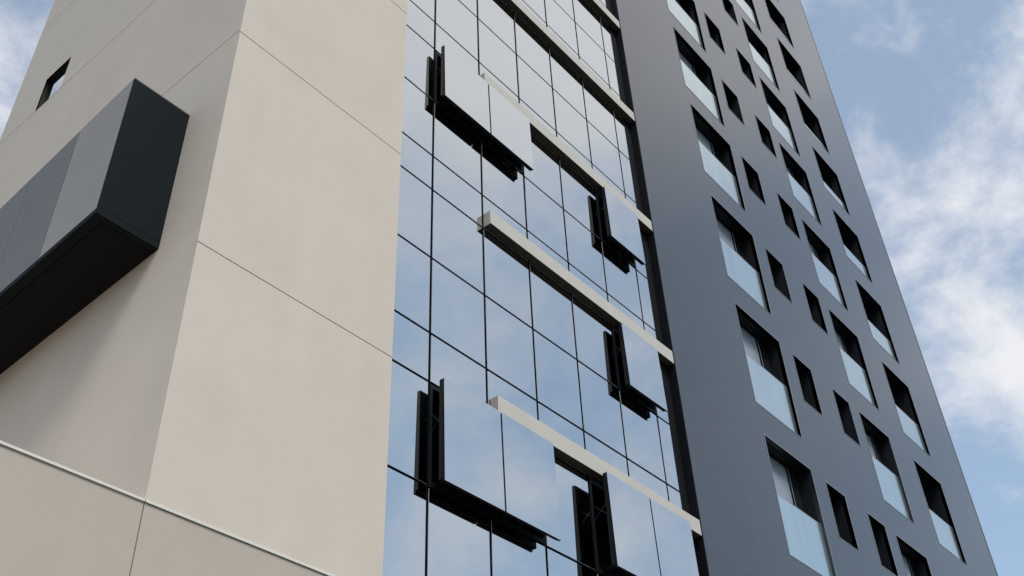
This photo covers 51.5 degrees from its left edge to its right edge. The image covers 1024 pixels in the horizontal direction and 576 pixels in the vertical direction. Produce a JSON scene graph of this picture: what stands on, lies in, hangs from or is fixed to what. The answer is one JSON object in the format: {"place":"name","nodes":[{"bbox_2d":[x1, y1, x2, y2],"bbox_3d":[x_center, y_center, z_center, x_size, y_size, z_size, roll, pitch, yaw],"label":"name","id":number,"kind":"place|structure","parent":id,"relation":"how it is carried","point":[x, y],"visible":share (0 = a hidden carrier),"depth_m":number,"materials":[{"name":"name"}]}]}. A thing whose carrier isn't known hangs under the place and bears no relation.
{"place":"outdoors","nodes":[
{"label":"outdoors","id":0,"kind":"place"},
{"bbox_2d":[0,0,1023,575],"label":"sky","id":1,"kind":"structure","parent":0,"point":[928,95],"materials":[{"name":"blue"}]},
{"bbox_2d":[610,0,997,575],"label":"grey tower","id":2,"kind":"structure","parent":0,"point":[814,437],"depth_m":25.96,"materials":[{"name":"grey paint"}]},
{"bbox_2d":[383,0,701,575],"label":"glass building","id":3,"kind":"structure","parent":2,"relation":"attached to","point":[531,433],"depth_m":16.02,"materials":[{"name":"blue glass"}]},
{"bbox_2d":[432,45,533,175],"bbox_3d":[-0.527,-2.876,17.582,0.446,1.261,2.195,-29,-46,29],"label":"open window","id":4,"kind":"structure","parent":3,"relation":"in","point":[462,87],"depth_m":17.34,"materials":[{"name":"blue"}]},
{"bbox_2d":[426,378,560,545],"bbox_3d":[-0.279,2.250,13.391,0.476,1.436,2.195,-29,-46,29],"label":"open window","id":5,"kind":"structure","parent":3,"relation":"in","point":[485,454],"depth_m":13.14,"materials":[{"name":"blue"}]},
{"bbox_2d":[594,187,645,268],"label":"open window","id":6,"kind":"structure","parent":3,"relation":"in","point":[622,225],"depth_m":19.73,"materials":[{"name":"black"}]},
{"bbox_2d":[611,322,667,415],"bbox_3d":[2.060,1.404,17.892,0.442,1.284,1.103,-29,-46,29],"label":"open window","id":7,"kind":"structure","parent":3,"relation":"in","point":[641,365],"depth_m":17.70,"materials":[{"name":"black"}]},
{"bbox_2d":[587,471,698,575],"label":"open window","id":8,"kind":"structure","parent":3,"relation":"in","point":[646,538],"depth_m":15.09,"materials":[{"name":"blue glass"}]},
{"bbox_2d":[667,0,706,52],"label":"balcony window","id":9,"kind":"structure","parent":2,"relation":"in","point":[687,18],"depth_m":30.67,"materials":[{"name":"black"}]},
{"bbox_2d":[673,28,724,126],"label":"balcony window","id":10,"kind":"structure","parent":2,"relation":"in","point":[692,68],"depth_m":29.07,"materials":[{"name":"black"}]},
{"bbox_2d":[704,12,725,54],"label":"small window","id":11,"kind":"structure","parent":2,"relation":"in","point":[713,33],"depth_m":32.76,"materials":[{"name":"black glass"}]},
{"bbox_2d":[690,103,746,212],"bbox_3d":[5.054,-3.215,26.829,0.373,2.464,1.995,-29,-46,29],"label":"balcony window","id":12,"kind":"structure","parent":2,"relation":"in","point":[721,172],"depth_m":27.13,"materials":[{"name":"black"}]},
{"bbox_2d":[722,0,738,25],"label":"small window","id":13,"kind":"structure","parent":2,"relation":"in","point":[727,8],"depth_m":35.94,"materials":[{"name":"black glass"}]},
{"bbox_2d":[721,79,744,125],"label":"small window","id":14,"kind":"structure","parent":2,"relation":"in","point":[732,105],"depth_m":30.82,"materials":[{"name":"black glass"}]},
{"bbox_2d":[710,194,771,315],"bbox_3d":[5.201,-0.705,24.832,0.373,2.517,1.995,-29,-46,29],"label":"balcony window","id":15,"kind":"structure","parent":2,"relation":"in","point":[743,271],"depth_m":25.12,"materials":[{"name":"blue"}]},
{"bbox_2d":[736,49,756,87],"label":"small window","id":16,"kind":"structure","parent":2,"relation":"in","point":[744,68],"depth_m":34.00,"materials":[{"name":"black glass"}]},
{"bbox_2d":[736,0,761,32],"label":"balcony window","id":17,"kind":"structure","parent":2,"relation":"in","point":[745,5],"depth_m":38.04,"materials":[{"name":"black"}]},
{"bbox_2d":[741,157,766,205],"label":"small window","id":18,"kind":"structure","parent":2,"relation":"in","point":[751,178],"depth_m":28.90,"materials":[{"name":"black glass"}]},
{"bbox_2d":[741,16,779,89],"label":"balcony window","id":19,"kind":"structure","parent":2,"relation":"in","point":[759,55],"depth_m":36.52,"materials":[{"name":"black glass"}]},
{"bbox_2d":[754,114,776,156],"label":"small window","id":20,"kind":"structure","parent":2,"relation":"in","point":[763,134],"depth_m":32.08,"materials":[{"name":"black glass"}]},
{"bbox_2d":[734,302,802,438],"bbox_3d":[5.349,1.832,22.813,0.373,2.580,1.995,-29,-46,29],"label":"balcony window","id":21,"kind":"structure","parent":2,"relation":"in","point":[770,391],"depth_m":23.05,"materials":[{"name":"blue"}]},
{"bbox_2d":[765,249,792,303],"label":"small window","id":22,"kind":"structure","parent":2,"relation":"in","point":[776,271],"depth_m":26.86,"materials":[{"name":"black glass"}]},
{"bbox_2d":[765,0,793,47],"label":"balcony window","id":23,"kind":"structure","parent":2,"relation":"in","point":[776,19],"depth_m":42.27,"materials":[{"name":"black glass"}]},
{"bbox_2d":[759,77,800,156],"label":"balcony window","id":24,"kind":"structure","parent":2,"relation":"in","point":[779,121],"depth_m":34.68,"materials":[{"name":"black glass"}]},
{"bbox_2d":[776,192,800,239],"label":"small window","id":25,"kind":"structure","parent":2,"relation":"in","point":[787,218],"depth_m":30.13,"materials":[{"name":"black glass"}]},
{"bbox_2d":[777,39,811,99],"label":"balcony window","id":26,"kind":"structure","parent":2,"relation":"in","point":[793,68],"depth_m":40.44,"materials":[{"name":"black glass"}]},
{"bbox_2d":[763,433,836,575],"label":"balcony window","id":27,"kind":"structure","parent":2,"relation":"in","point":[805,540],"depth_m":20.97,"materials":[{"name":"blue"}]},
{"bbox_2d":[778,141,822,226],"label":"balcony window","id":28,"kind":"structure","parent":2,"relation":"in","point":[800,191],"depth_m":32.82,"materials":[{"name":"black"}]},
{"bbox_2d":[792,353,822,416],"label":"small window","id":29,"kind":"structure","parent":2,"relation":"in","point":[803,377],"depth_m":24.86,"materials":[{"name":"black glass"}]},
{"bbox_2d":[794,91,829,153],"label":"balcony window","id":30,"kind":"structure","parent":2,"relation":"in","point":[810,122],"depth_m":38.64,"materials":[{"name":"black glass"}]},
{"bbox_2d":[802,282,828,335],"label":"small window","id":31,"kind":"structure","parent":2,"relation":"in","point":[813,308],"depth_m":28.12,"materials":[{"name":"black glass"}]},
{"bbox_2d":[801,218,848,311],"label":"balcony window","id":32,"kind":"structure","parent":2,"relation":"in","point":[825,271],"depth_m":30.81,"materials":[{"name":"black glass"}]},
{"bbox_2d":[812,146,849,213],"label":"balcony window","id":33,"kind":"structure","parent":2,"relation":"in","point":[829,181],"depth_m":36.83,"materials":[{"name":"black glass"}]},
{"bbox_2d":[825,481,859,551],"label":"small window","id":34,"kind":"structure","parent":2,"relation":"in","point":[837,506],"depth_m":22.78,"materials":[{"name":"black glass"}]},
{"bbox_2d":[832,388,861,447],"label":"small window","id":35,"kind":"structure","parent":2,"relation":"in","point":[847,427],"depth_m":26.06,"materials":[{"name":"black glass"}]},
{"bbox_2d":[832,208,872,283],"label":"balcony window","id":36,"kind":"structure","parent":2,"relation":"in","point":[852,250],"depth_m":35.03,"materials":[{"name":"black glass"}]},
{"bbox_2d":[828,308,879,410],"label":"balcony window","id":37,"kind":"structure","parent":2,"relation":"in","point":[856,373],"depth_m":28.78,"materials":[{"name":"black"}]},
{"bbox_2d":[855,279,899,363],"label":"balcony window","id":38,"kind":"structure","parent":2,"relation":"in","point":[872,312],"depth_m":33.17,"materials":[{"name":"black glass"}]},
{"bbox_2d":[867,512,898,575],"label":"small window","id":39,"kind":"structure","parent":2,"relation":"in","point":[885,558],"depth_m":24.01,"materials":[{"name":"black glass"}]},
{"bbox_2d":[858,410,914,523],"bbox_3d":[9.191,4.541,26.507,0.373,2.505,1.822,-29,-46,29],"label":"balcony window","id":40,"kind":"structure","parent":2,"relation":"in","point":[887,473],"depth_m":26.78,"materials":[{"name":"black"}]},
{"bbox_2d":[881,361,930,456],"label":"balcony window","id":41,"kind":"structure","parent":2,"relation":"in","point":[909,425],"depth_m":31.15,"materials":[{"name":"black"}]},
{"bbox_2d":[895,534,931,575],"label":"balcony window","id":42,"kind":"structure","parent":2,"relation":"in","point":[906,553],"depth_m":25.51,"materials":[{"name":"black glass"}]},
{"bbox_2d":[913,459,967,565],"bbox_3d":[11.249,6.151,28.617,0.636,2.482,1.898,-29,-46,29],"label":"balcony window","id":43,"kind":"structure","parent":2,"relation":"in","point":[941,521],"depth_m":29.13,"materials":[{"name":"black"}]},
{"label":"pavement","id":44,"kind":"structure","parent":0,"visible":0},
{"bbox_2d":[0,440,334,575],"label":"podium wall","id":45,"kind":"structure","parent":44,"relation":"on","point":[56,519],"depth_m":8.57,"materials":[{"name":"beige"}]},
{"bbox_2d":[0,0,407,575],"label":"beige tower","id":46,"kind":"structure","parent":45,"relation":"on","point":[199,204],"depth_m":11.83,"materials":[{"name":"beige"}]},
{"bbox_2d":[35,60,69,110],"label":"window","id":47,"kind":"structure","parent":46,"relation":"in","point":[58,74],"depth_m":18.33,"materials":[{"name":"black glass"}]}
]}

